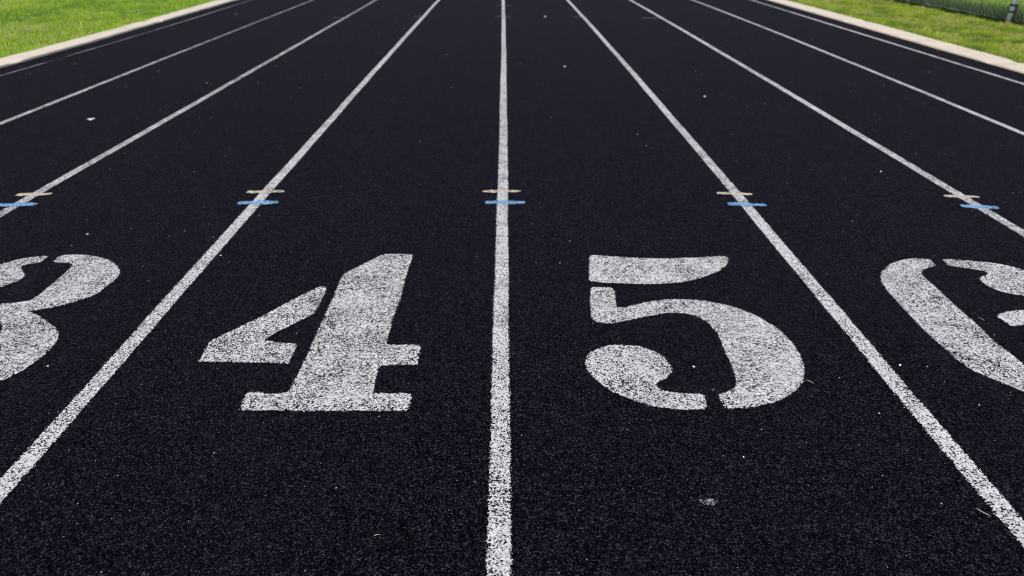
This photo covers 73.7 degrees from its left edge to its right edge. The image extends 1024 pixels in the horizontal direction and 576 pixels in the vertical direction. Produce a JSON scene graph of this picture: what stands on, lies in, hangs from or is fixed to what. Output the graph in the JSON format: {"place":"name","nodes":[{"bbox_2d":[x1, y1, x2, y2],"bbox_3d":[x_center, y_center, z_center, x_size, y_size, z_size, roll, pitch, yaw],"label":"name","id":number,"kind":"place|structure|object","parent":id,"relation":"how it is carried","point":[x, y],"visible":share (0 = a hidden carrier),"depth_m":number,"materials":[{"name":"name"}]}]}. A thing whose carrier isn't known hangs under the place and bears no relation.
{"place":"outdoors","nodes":[
{"label":"outdoors","id":0,"kind":"place"},
{"bbox_2d":[0,0,214,57],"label":"lawn","id":1,"kind":"structure","parent":0,"point":[63,37],"depth_m":9.38,"materials":[{"name":"plant"}]},
{"bbox_2d":[0,0,1023,575],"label":"running track","id":2,"kind":"structure","parent":0,"point":[602,154],"depth_m":2.34,"materials":[{"name":"black rubber"}]},
{"bbox_2d":[0,202,36,206],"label":"crossing mark","id":3,"kind":"object","parent":2,"relation":"on","point":[17,204],"visible":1,"depth_m":3.04,"materials":[{"name":"blue paint"}]},
{"bbox_2d":[15,192,50,195],"bbox_3d":[-2.210,-0.433,3.152,0.176,0.001,0.068,0,28,0],"label":"crossing mark","id":4,"kind":"object","parent":2,"relation":"on","point":[34,194],"visible":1,"depth_m":3.15,"materials":[{"name":"beige paint"}]},
{"bbox_2d":[0,254,119,379],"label":"painted number","id":5,"kind":"object","parent":2,"relation":"on","point":[56,298],"visible":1,"depth_m":2.25,"materials":[{"name":"white paint"}]},
{"bbox_2d":[3,3,239,74],"bbox_3d":[-4.663,-11.937,25.029,0.231,0.001,58.501,0,28,-1],"label":"lane line","id":6,"kind":"object","parent":2,"relation":"on","point":[117,41],"visible":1,"depth_m":7.26,"materials":[{"name":"white paint"}]},
{"bbox_2d":[0,0,310,124],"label":"lane line","id":7,"kind":"object","parent":2,"relation":"on","point":[101,83],"visible":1,"depth_m":5.41,"materials":[{"name":"white paint"}]},
{"bbox_2d":[0,0,375,216],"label":"lane line","id":8,"kind":"object","parent":2,"relation":"on","point":[90,163],"visible":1,"depth_m":3.98,"materials":[{"name":"white paint"}]},
{"bbox_2d":[0,0,439,502],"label":"lane line","id":9,"kind":"object","parent":2,"relation":"on","point":[33,458],"visible":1,"depth_m":2.11,"materials":[{"name":"white paint"}]},
{"bbox_2d":[238,200,277,204],"bbox_3d":[-1.141,-0.384,3.063,0.204,0.001,0.080,0,28,0],"label":"crossing mark","id":10,"kind":"object","parent":2,"relation":"on","point":[256,202],"visible":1,"depth_m":3.06,"materials":[{"name":"blue paint"}]},
{"bbox_2d":[247,190,283,192],"bbox_3d":[-1.151,-0.451,3.190,0.196,0.001,0.072,0,28,0],"label":"crossing mark","id":11,"kind":"object","parent":2,"relation":"on","point":[258,191],"visible":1,"depth_m":3.19,"materials":[{"name":"beige paint"}]},
{"bbox_2d":[199,254,420,411],"bbox_3d":[-0.585,0.093,2.159,0.660,0.001,0.975,0,28,0],"label":"painted number","id":12,"kind":"object","parent":2,"relation":"on","point":[360,297],"visible":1,"depth_m":2.00,"materials":[{"name":"white paint"}]},
{"bbox_2d":[486,0,512,575],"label":"lane line","id":13,"kind":"object","parent":2,"relation":"on","point":[496,444],"visible":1,"depth_m":1.85,"materials":[{"name":"white paint"}]},
{"bbox_2d":[483,189,518,192],"bbox_3d":[-0.048,-0.454,3.199,0.204,0.001,0.068,0,28,0],"label":"crossing mark","id":14,"kind":"object","parent":2,"relation":"on","point":[512,190],"visible":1,"depth_m":3.19,"materials":[{"name":"beige paint"}]},
{"bbox_2d":[485,200,524,203],"bbox_3d":[-0.031,-0.385,3.067,0.204,0.001,0.072,0,28,0],"label":"crossing mark","id":15,"kind":"object","parent":2,"relation":"on","point":[497,202],"visible":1,"depth_m":3.07,"materials":[{"name":"blue paint"}]},
{"bbox_2d":[3,8,1017,572],"bbox_3d":[-0.079,-1.922,5.986,8.784,0.011,10.988,0,28,0],"label":"grit","id":16,"kind":"object","parent":2,"relation":"on","point":[377,316],"visible":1,"depth_m":2.06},
{"bbox_2d":[585,255,804,409],"bbox_3d":[0.520,0.092,2.164,0.655,0.001,0.965,0,28,0],"label":"painted number","id":17,"kind":"object","parent":2,"relation":"on","point":[662,279],"visible":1,"depth_m":2.00,"materials":[{"name":"white paint"}]},
{"bbox_2d":[700,499,716,505],"bbox_3d":[0.424,0.459,1.466,0.072,0.001,0.044,0,28,0],"label":"scuff","id":18,"kind":"object","parent":2,"relation":"on","point":[709,500],"visible":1,"depth_m":1.47,"materials":[{"name":"grey"}]},
{"bbox_2d":[716,192,751,194],"bbox_3d":[1.035,-0.441,3.177,0.186,0.001,0.064,3,28,5],"label":"crossing mark","id":19,"kind":"object","parent":2,"relation":"on","point":[740,193],"visible":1,"depth_m":3.17,"materials":[{"name":"beige paint"}]},
{"bbox_2d":[729,202,765,205],"bbox_3d":[1.048,-0.375,3.052,0.192,0.001,0.076,0,28,0],"label":"crossing mark","id":20,"kind":"object","parent":2,"relation":"on","point":[757,204],"visible":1,"depth_m":3.05,"materials":[{"name":"blue paint"}]},
{"bbox_2d":[567,0,1023,546],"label":"lane line","id":21,"kind":"object","parent":2,"relation":"on","point":[944,442],"visible":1,"depth_m":1.96,"materials":[{"name":"white paint"}]},
{"bbox_2d":[630,0,1023,234],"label":"lane line","id":22,"kind":"object","parent":2,"relation":"on","point":[1018,229],"visible":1,"depth_m":3.96,"materials":[{"name":"white paint"}]},
{"bbox_2d":[695,1,1023,133],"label":"lane line","id":23,"kind":"object","parent":2,"relation":"on","point":[987,118],"visible":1,"depth_m":5.49,"materials":[{"name":"white paint"}]},
{"bbox_2d":[753,0,1023,84],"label":"lane line","id":24,"kind":"object","parent":2,"relation":"on","point":[899,45],"visible":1,"depth_m":7.24,"materials":[{"name":"white paint"}]},
{"bbox_2d":[880,258,1023,390],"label":"painted number","id":25,"kind":"object","parent":2,"relation":"on","point":[1020,318],"visible":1,"depth_m":2.19,"materials":[{"name":"white paint"}]},
{"bbox_2d":[944,195,978,197],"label":"crossing mark","id":26,"kind":"object","parent":2,"relation":"on","point":[971,196],"visible":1,"depth_m":3.14,"materials":[{"name":"beige paint"}]},
{"bbox_2d":[959,204,998,208],"bbox_3d":[2.075,-0.360,3.026,0.181,0.001,0.073,4,28,7],"label":"crossing mark","id":27,"kind":"object","parent":2,"relation":"on","point":[976,206],"visible":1,"depth_m":3.03,"materials":[{"name":"blue paint"}]},
{"bbox_2d":[788,0,1023,62],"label":"verge","id":28,"kind":"structure","parent":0,"point":[944,27],"depth_m":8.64,"materials":[{"name":"green plant"}]},
{"bbox_2d":[890,0,1023,22],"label":"chain link fence","id":29,"kind":"object","parent":28,"relation":"on","point":[1013,10],"visible":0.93,"depth_m":8.82,"materials":[{"name":"metal"}]},
{"bbox_2d":[881,0,1023,26],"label":"tall grass","id":30,"kind":"structure","parent":0,"point":[988,11],"depth_m":10.04,"materials":[{"name":"green plant"}]},
{"label":"ground","id":31,"kind":"structure","parent":0,"visible":0},
{"bbox_2d":[0,0,235,67],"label":"kerb","id":32,"kind":"structure","parent":31,"relation":"on","point":[34,54],"depth_m":7.63,"materials":[{"name":"concrete"}]},
{"bbox_2d":[769,0,1023,73],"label":"kerb","id":33,"kind":"structure","parent":31,"relation":"on","point":[998,61],"depth_m":7.51,"materials":[{"name":"concrete"}]}
]}

